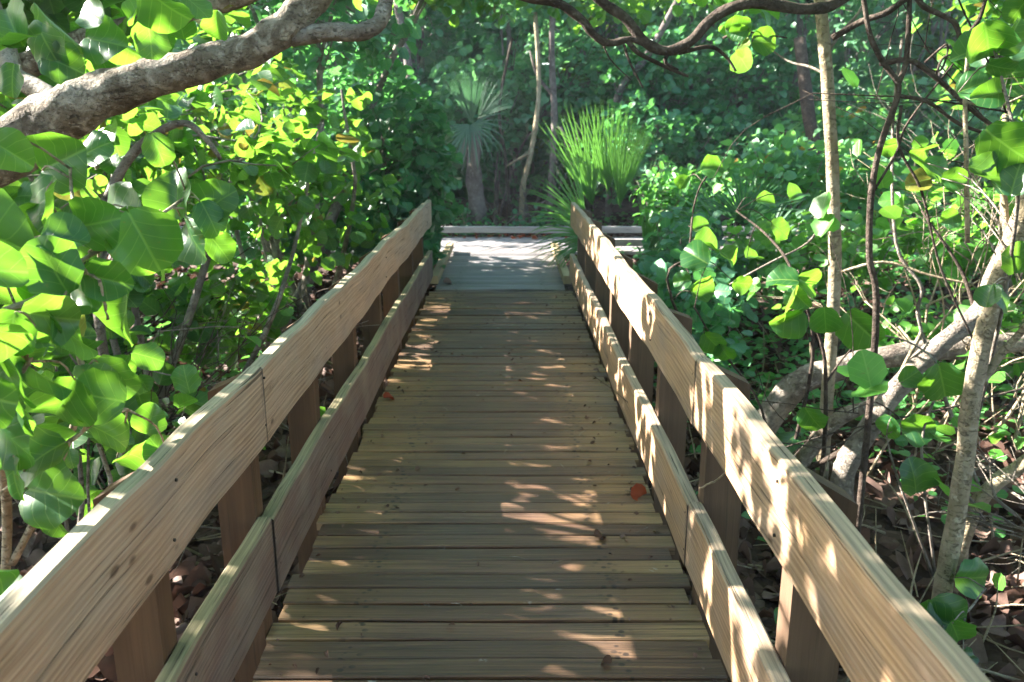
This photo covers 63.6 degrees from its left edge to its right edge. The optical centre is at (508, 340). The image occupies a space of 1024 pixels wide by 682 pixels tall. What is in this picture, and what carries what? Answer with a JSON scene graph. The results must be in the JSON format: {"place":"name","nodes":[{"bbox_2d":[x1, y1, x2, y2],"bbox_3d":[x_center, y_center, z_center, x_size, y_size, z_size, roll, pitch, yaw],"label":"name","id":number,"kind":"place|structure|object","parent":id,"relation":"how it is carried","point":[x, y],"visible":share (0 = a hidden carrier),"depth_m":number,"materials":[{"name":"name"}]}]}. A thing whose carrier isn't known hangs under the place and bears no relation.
{"place":"outdoors","nodes":[
{"label":"outdoors","id":0,"kind":"place"},
{"bbox_2d":[0,191,1023,681],"bbox_3d":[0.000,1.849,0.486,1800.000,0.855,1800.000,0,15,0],"label":"ground","id":1,"kind":"structure","parent":0,"point":[876,517],"depth_m":4.69,"materials":[{"name":"plant"}]},
{"bbox_2d":[3,246,158,531],"bbox_3d":[-1.998,0.470,3.423,1.779,1.981,0.798,11,18,36],"label":"sea grape shrub","id":2,"kind":"object","parent":1,"relation":"on","point":[52,371],"visible":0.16,"depth_m":3.15,"materials":[{"name":"green plant"}]},
{"bbox_2d":[1,58,202,178],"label":"sea grape shrub","id":3,"kind":"object","parent":1,"relation":"on","point":[180,99],"visible":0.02,"depth_m":5.61,"materials":[{"name":"green plant"}]},
{"bbox_2d":[0,0,238,600],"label":"sea grape shrub","id":4,"kind":"object","parent":1,"relation":"on","point":[45,272],"visible":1,"depth_m":1.92,"materials":[{"name":"green plant"}]},
{"bbox_2d":[12,310,265,539],"bbox_3d":[-2.165,0.570,4.459,1.327,1.293,2.060,-9,17,-32],"label":"sea grape shrub","id":5,"kind":"object","parent":1,"relation":"on","point":[166,380],"visible":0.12,"depth_m":4.46,"materials":[{"name":"green plant"}]},
{"bbox_2d":[0,223,301,414],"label":"sea grape shrub","id":6,"kind":"object","parent":1,"relation":"on","point":[251,279],"visible":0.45,"depth_m":5.87,"materials":[{"name":"green plant"}]},
{"bbox_2d":[0,52,359,404],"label":"sea grape shrub","id":7,"kind":"object","parent":1,"relation":"on","point":[257,161],"visible":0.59,"depth_m":5.17,"materials":[{"name":"green plant"}]},
{"bbox_2d":[30,260,332,476],"bbox_3d":[-2.392,0.017,4.487,2.152,2.238,3.076,-10,18,-34],"label":"bare bush","id":8,"kind":"object","parent":1,"relation":"on","point":[180,400],"visible":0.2,"depth_m":4.33,"materials":[{"name":"brown plant"}]},
{"bbox_2d":[83,27,295,260],"bbox_3d":[-4.087,-2.093,9.159,2.517,3.410,4.076,5,16,18],"label":"sea grape shrub","id":9,"kind":"object","parent":1,"relation":"on","point":[197,140],"visible":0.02,"depth_m":9.78,"materials":[{"name":"green plant"}]},
{"bbox_2d":[1,155,382,574],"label":"bare bush","id":10,"kind":"object","parent":1,"relation":"on","point":[249,343],"visible":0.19,"depth_m":5.24,"materials":[{"name":"brown plant"}]},
{"bbox_2d":[0,0,392,201],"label":"sea grape tree","id":11,"kind":"object","parent":1,"relation":"on","point":[78,108],"visible":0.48,"depth_m":2.81,"materials":[{"name":"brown plant"}]},
{"bbox_2d":[218,0,302,208],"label":"tree","id":12,"kind":"object","parent":1,"relation":"on","point":[299,50],"visible":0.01,"depth_m":16.00,"materials":[{"name":"green plant"}]},
{"bbox_2d":[128,19,400,348],"bbox_3d":[-2.212,-1.291,7.026,2.859,3.067,1.970,5,16,20],"label":"sea grape shrub","id":13,"kind":"object","parent":1,"relation":"on","point":[323,184],"visible":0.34,"depth_m":6.88,"materials":[{"name":"green plant"}]},
{"bbox_2d":[130,0,493,312],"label":"sea grape shrub","id":14,"kind":"object","parent":1,"relation":"on","point":[310,62],"visible":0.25,"depth_m":7.89,"materials":[{"name":"green plant"}]},
{"bbox_2d":[214,47,415,175],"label":"leafy shrub","id":15,"kind":"object","parent":1,"relation":"on","point":[310,89],"visible":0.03,"depth_m":13.38,"materials":[{"name":"green plant"}]},
{"bbox_2d":[225,37,463,277],"bbox_3d":[-1.792,-2.177,9.760,2.971,3.126,2.854,5,15,17],"label":"sea grape shrub","id":16,"kind":"object","parent":1,"relation":"on","point":[414,149],"visible":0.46,"depth_m":8.90,"materials":[{"name":"green plant"}]},
{"bbox_2d":[296,0,418,172],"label":"tree","id":17,"kind":"object","parent":1,"relation":"on","point":[349,19],"visible":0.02,"depth_m":16.40,"materials":[{"name":"green plant"}]},
{"bbox_2d":[361,0,415,99],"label":"thin tree","id":18,"kind":"object","parent":1,"relation":"on","point":[400,18],"visible":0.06,"depth_m":12.92,"materials":[{"name":"brown plant"}]},
{"bbox_2d":[352,3,487,181],"bbox_3d":[-1.959,-6.107,16.629,3.182,7.048,2.597,0,15,0],"label":"tree","id":19,"kind":"object","parent":1,"relation":"on","point":[430,43],"visible":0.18,"depth_m":16.40,"materials":[{"name":"green plant"}]},
{"bbox_2d":[438,69,515,236],"bbox_3d":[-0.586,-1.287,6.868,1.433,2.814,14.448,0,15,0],"label":"cabbage palm","id":20,"kind":"object","parent":1,"relation":"on","point":[468,102],"visible":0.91,"depth_m":13.31,"materials":[{"name":"green plant"}]},
{"bbox_2d":[253,291,726,681],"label":"boardwalk","id":21,"kind":"structure","parent":1,"relation":"on","point":[391,587],"depth_m":3.55,"materials":[{"name":"brown wood"}]},
{"bbox_2d":[0,200,432,681],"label":"railing","id":22,"kind":"object","parent":21,"relation":"attached to","point":[85,593],"visible":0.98,"depth_m":2.39,"materials":[{"name":"brown wood"}]},
{"bbox_2d":[383,392,394,399],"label":"fallen leaf","id":23,"kind":"object","parent":21,"relation":"on","point":[387,395],"visible":1,"depth_m":5.34,"materials":[{"name":"red plant"}]},
{"bbox_2d":[269,293,716,681],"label":"leaf crumbs","id":24,"kind":"object","parent":21,"relation":"on","point":[417,468],"visible":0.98,"depth_m":4.07,"materials":[{"name":"brown plant"}]},
{"bbox_2d":[420,296,647,607],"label":"twig bits","id":25,"kind":"object","parent":21,"relation":"on","point":[564,468],"visible":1,"depth_m":4.15,"materials":[{"name":"brown plant"}]},
{"bbox_2d":[594,529,605,537],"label":"fallen leaf","id":26,"kind":"object","parent":21,"relation":"on","point":[597,532],"visible":1,"depth_m":3.55,"materials":[{"name":"brown plant"}]},
{"bbox_2d":[602,655,611,663],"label":"fallen leaf","id":27,"kind":"object","parent":21,"relation":"on","point":[607,659],"visible":1,"depth_m":2.72,"materials":[{"name":"brown plant"}]},
{"bbox_2d":[630,483,646,500],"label":"fallen leaf","id":28,"kind":"object","parent":21,"relation":"on","point":[638,490],"visible":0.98,"depth_m":3.94,"materials":[{"name":"red plant"}]},
{"bbox_2d":[569,202,990,681],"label":"railing","id":29,"kind":"object","parent":21,"relation":"attached to","point":[853,606],"visible":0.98,"depth_m":2.35,"materials":[{"name":"brown wood"}]},
{"bbox_2d":[699,472,724,488],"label":"twig","id":30,"kind":"object","parent":29,"relation":"attached to","point":[717,479],"visible":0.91,"depth_m":2.80,"materials":[{"name":"wood"}]},
{"bbox_2d":[430,242,570,291],"bbox_3d":[-0.079,0.405,5.318,1.506,0.368,12.480,0,15,0],"label":"landing","id":31,"kind":"object","parent":1,"relation":"on","point":[499,271],"visible":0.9,"depth_m":9.67,"materials":[{"name":"grey wood"}]},
{"bbox_2d":[443,277,451,284],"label":"fallen leaf","id":32,"kind":"object","parent":31,"relation":"on","point":[446,280],"visible":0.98,"depth_m":9.06,"materials":[{"name":"brown plant"}]},
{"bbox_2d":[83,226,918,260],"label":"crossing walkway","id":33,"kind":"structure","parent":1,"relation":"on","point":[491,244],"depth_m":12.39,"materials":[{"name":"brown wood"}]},
{"bbox_2d":[487,0,515,225],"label":"thin tree","id":34,"kind":"object","parent":1,"relation":"on","point":[511,7],"visible":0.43,"depth_m":14.39,"materials":[{"name":"brown plant"}]},
{"bbox_2d":[445,200,567,236],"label":"leafy shrub","id":35,"kind":"object","parent":1,"relation":"on","point":[517,223],"visible":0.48,"depth_m":13.73,"materials":[{"name":"green plant"}]},
{"bbox_2d":[0,197,1023,681],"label":"brushwood","id":36,"kind":"object","parent":1,"relation":"on","point":[876,529],"visible":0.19,"depth_m":4.61,"materials":[{"name":"brown plant"}]},
{"bbox_2d":[421,19,618,224],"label":"leafy shrub","id":37,"kind":"object","parent":1,"relation":"on","point":[567,94],"visible":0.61,"depth_m":14.80,"materials":[{"name":"green plant"}]},
{"bbox_2d":[23,206,1023,554],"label":"undergrowth","id":38,"kind":"object","parent":1,"relation":"on","point":[845,394],"visible":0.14,"depth_m":6.59,"materials":[{"name":"green plant"}]},
{"bbox_2d":[443,233,611,239],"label":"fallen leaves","id":39,"kind":"object","parent":1,"relation":"on","point":[513,237],"visible":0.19,"depth_m":13.60,"materials":[{"name":"orange plant"}]},
{"bbox_2d":[455,0,600,218],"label":"tree","id":40,"kind":"object","parent":1,"relation":"on","point":[505,29],"visible":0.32,"depth_m":16.20,"materials":[{"name":"green plant"}]},
{"bbox_2d":[486,0,570,234],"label":"thin tree","id":41,"kind":"object","parent":1,"relation":"on","point":[532,16],"visible":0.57,"depth_m":13.86,"materials":[{"name":"brown plant"}]},
{"bbox_2d":[452,117,607,234],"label":"bare bush","id":42,"kind":"object","parent":1,"relation":"on","point":[517,196],"visible":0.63,"depth_m":14.00,"materials":[{"name":"green plant"}]},
{"bbox_2d":[82,0,1023,200],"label":"woodland","id":43,"kind":"object","parent":1,"relation":"on","point":[838,60],"visible":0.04,"depth_m":19.91,"materials":[{"name":"green plant"}]},
{"bbox_2d":[529,0,584,233],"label":"thin tree","id":44,"kind":"object","parent":1,"relation":"on","point":[552,91],"visible":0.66,"depth_m":13.90,"materials":[{"name":"brown plant"}]},
{"bbox_2d":[185,1,1009,204],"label":"distant trunks","id":45,"kind":"object","parent":1,"relation":"on","point":[915,68],"visible":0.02,"depth_m":18.93,"materials":[{"name":"brown plant"}]},
{"bbox_2d":[353,0,849,87],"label":"sea grape tree","id":46,"kind":"object","parent":1,"relation":"on","point":[618,13],"visible":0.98,"depth_m":3.61,"materials":[{"name":"brown plant"}]},
{"bbox_2d":[534,0,668,212],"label":"tree","id":47,"kind":"object","parent":1,"relation":"on","point":[588,205],"visible":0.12,"depth_m":16.60,"materials":[{"name":"green plant"}]},
{"bbox_2d":[524,97,729,277],"bbox_3d":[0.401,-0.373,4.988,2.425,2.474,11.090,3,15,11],"label":"saw palmetto","id":48,"kind":"object","parent":1,"relation":"on","point":[605,170],"visible":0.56,"depth_m":9.65,"materials":[{"name":"green plant"}]},
{"bbox_2d":[604,0,718,225],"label":"thin tree","id":49,"kind":"object","parent":1,"relation":"on","point":[669,16],"visible":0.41,"depth_m":14.27,"materials":[{"name":"brown plant"}]},
{"bbox_2d":[581,96,772,218],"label":"leafy shrub","id":50,"kind":"object","parent":1,"relation":"on","point":[682,147],"visible":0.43,"depth_m":13.60,"materials":[{"name":"green plant"}]},
{"bbox_2d":[632,204,760,374],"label":"leafy shrub","id":51,"kind":"object","parent":1,"relation":"on","point":[719,312],"visible":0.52,"depth_m":6.42,"materials":[{"name":"green plant"}]},
{"bbox_2d":[588,14,821,210],"bbox_3d":[3.549,-3.919,14.822,4.230,3.789,1.538,-2,15,-6],"label":"leafy shrub","id":52,"kind":"object","parent":1,"relation":"on","point":[751,89],"visible":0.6,"depth_m":14.44,"materials":[{"name":"green plant"}]},
{"bbox_2d":[626,155,785,295],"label":"leafy shrub","id":53,"kind":"object","parent":1,"relation":"on","point":[669,201],"visible":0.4,"depth_m":8.42,"materials":[{"name":"green plant"}]},
{"bbox_2d":[636,0,796,208],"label":"tree","id":54,"kind":"object","parent":1,"relation":"on","point":[693,24],"visible":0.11,"depth_m":15.19,"materials":[{"name":"green plant"}]},
{"bbox_2d":[647,164,840,282],"bbox_3d":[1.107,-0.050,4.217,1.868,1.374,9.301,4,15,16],"label":"saw palmetto","id":55,"kind":"object","parent":1,"relation":"on","point":[729,210],"visible":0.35,"depth_m":7.92,"materials":[{"name":"green plant"}]},
{"bbox_2d":[666,15,842,623],"bbox_3d":[1.325,-0.167,4.113,0.945,2.694,2.065,0,15,0],"label":"sea grape shrub","id":56,"kind":"object","parent":1,"relation":"on","point":[695,254],"visible":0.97,"depth_m":4.36,"materials":[{"name":"green plant"}]},
{"bbox_2d":[694,0,861,479],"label":"sapling","id":57,"kind":"object","parent":1,"relation":"on","point":[825,47],"visible":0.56,"depth_m":4.60,"materials":[{"name":"brown plant"}]},
{"bbox_2d":[773,0,826,235],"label":"thin tree","id":58,"kind":"object","parent":1,"relation":"on","point":[807,105],"visible":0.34,"depth_m":12.72,"materials":[{"name":"brown plant"}]},
{"bbox_2d":[593,0,1023,541],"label":"bare bush","id":59,"kind":"object","parent":1,"relation":"on","point":[865,370],"visible":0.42,"depth_m":3.65,"materials":[{"name":"green plant"}]},
{"bbox_2d":[740,0,878,208],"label":"tree","id":60,"kind":"object","parent":1,"relation":"on","point":[811,27],"visible":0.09,"depth_m":15.58,"materials":[{"name":"green plant"}]},
{"bbox_2d":[710,123,914,259],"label":"leafy shrub","id":61,"kind":"object","parent":1,"relation":"on","point":[812,181],"visible":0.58,"depth_m":8.93,"materials":[{"name":"green plant"}]},
{"bbox_2d":[726,211,903,356],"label":"leafy shrub","id":62,"kind":"object","parent":1,"relation":"on","point":[762,246],"visible":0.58,"depth_m":7.12,"materials":[{"name":"green plant"}]},
{"bbox_2d":[795,333,917,476],"bbox_3d":[2.071,0.431,4.797,0.962,1.184,0.314,-5,15,-18],"label":"sea grape tree","id":63,"kind":"object","parent":1,"relation":"on","point":[805,456],"visible":0.53,"depth_m":4.74,"materials":[{"name":"brown plant"}]},
{"bbox_2d":[752,74,974,218],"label":"leafy shrub","id":64,"kind":"object","parent":1,"relation":"on","point":[851,126],"visible":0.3,"depth_m":13.62,"materials":[{"name":"green plant"}]},
{"bbox_2d":[747,73,1023,449],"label":"bare bush","id":65,"kind":"object","parent":1,"relation":"on","point":[894,212],"visible":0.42,"depth_m":5.39,"materials":[{"name":"brown plant"}]},
{"bbox_2d":[818,0,952,210],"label":"tree","id":66,"kind":"object","parent":1,"relation":"on","point":[859,60],"visible":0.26,"depth_m":16.26,"materials":[{"name":"green plant"}]},
{"bbox_2d":[757,332,1023,433],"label":"sea grape tree","id":67,"kind":"object","parent":1,"relation":"on","point":[790,388],"visible":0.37,"depth_m":5.17,"materials":[{"name":"grey plant"}]},
{"bbox_2d":[807,210,998,499],"bbox_3d":[2.000,0.258,4.297,0.928,1.840,0.281,7,16,24],"label":"sea grape tree","id":68,"kind":"object","parent":1,"relation":"on","point":[847,457],"visible":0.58,"depth_m":4.25,"materials":[{"name":"grey plant"}]},
{"bbox_2d":[842,38,980,485],"bbox_3d":[2.387,-0.352,4.740,0.988,2.638,0.193,7,16,24],"label":"sapling","id":69,"kind":"object","parent":1,"relation":"on","point":[921,334],"visible":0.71,"depth_m":4.70,"materials":[{"name":"brown plant"}]},
{"bbox_2d":[831,0,1023,533],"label":"sea grape tree","id":70,"kind":"object","parent":1,"relation":"on","point":[905,60],"visible":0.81,"depth_m":3.46,"materials":[{"name":"brown plant"}]},
{"bbox_2d":[835,16,1023,664],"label":"sea grape shrub","id":71,"kind":"object","parent":1,"relation":"on","point":[997,160],"visible":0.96,"depth_m":3.29,"materials":[{"name":"green plant"}]},
{"bbox_2d":[849,17,1023,415],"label":"bare bush","id":72,"kind":"object","parent":1,"relation":"on","point":[952,148],"visible":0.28,"depth_m":6.36,"materials":[{"name":"grey plant"}]},
{"bbox_2d":[878,266,1023,407],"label":"leafy shrub","id":73,"kind":"object","parent":1,"relation":"on","point":[905,306],"visible":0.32,"depth_m":5.97,"materials":[{"name":"green plant"}]},
{"bbox_2d":[887,371,1023,590],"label":"bare bush","id":74,"kind":"object","parent":1,"relation":"on","point":[995,438],"visible":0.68,"depth_m":4.09,"materials":[{"name":"plant"}]},
{"bbox_2d":[896,0,1016,204],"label":"tree","id":75,"kind":"object","parent":1,"relation":"on","point":[941,34],"visible":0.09,"depth_m":16.28,"materials":[{"name":"green plant"}]},
{"bbox_2d":[891,174,1023,328],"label":"leafy shrub","id":76,"kind":"object","parent":1,"relation":"on","point":[916,239],"visible":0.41,"depth_m":7.18,"materials":[{"name":"green plant"}]},
{"bbox_2d":[931,0,1023,598],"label":"sea grape tree","id":77,"kind":"object","parent":1,"relation":"on","point":[980,370],"visible":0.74,"depth_m":3.44,"materials":[{"name":"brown plant"}]},
{"bbox_2d":[932,0,1023,120],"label":"leafy shrub","id":78,"kind":"object","parent":1,"relation":"on","point":[992,12],"visible":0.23,"depth_m":6.43,"materials":[{"name":"green plant"}]},
{"bbox_2d":[939,76,1023,196],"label":"leafy shrub","id":79,"kind":"object","parent":1,"relation":"on","point":[992,118],"visible":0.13,"depth_m":13.35,"materials":[{"name":"green plant"}]},
{"bbox_2d":[957,454,1023,565],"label":"tree stub","id":80,"kind":"object","parent":1,"relation":"on","point":[999,477],"visible":0.57,"depth_m":4.21,"materials":[{"name":"brown plant"}]},
{"bbox_2d":[1014,101,1023,121],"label":"thicket tree","id":81,"kind":"object","parent":1,"relation":"on","point":[1020,107],"visible":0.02,"depth_m":15.69,"materials":[{"name":"green plant"}]}
]}

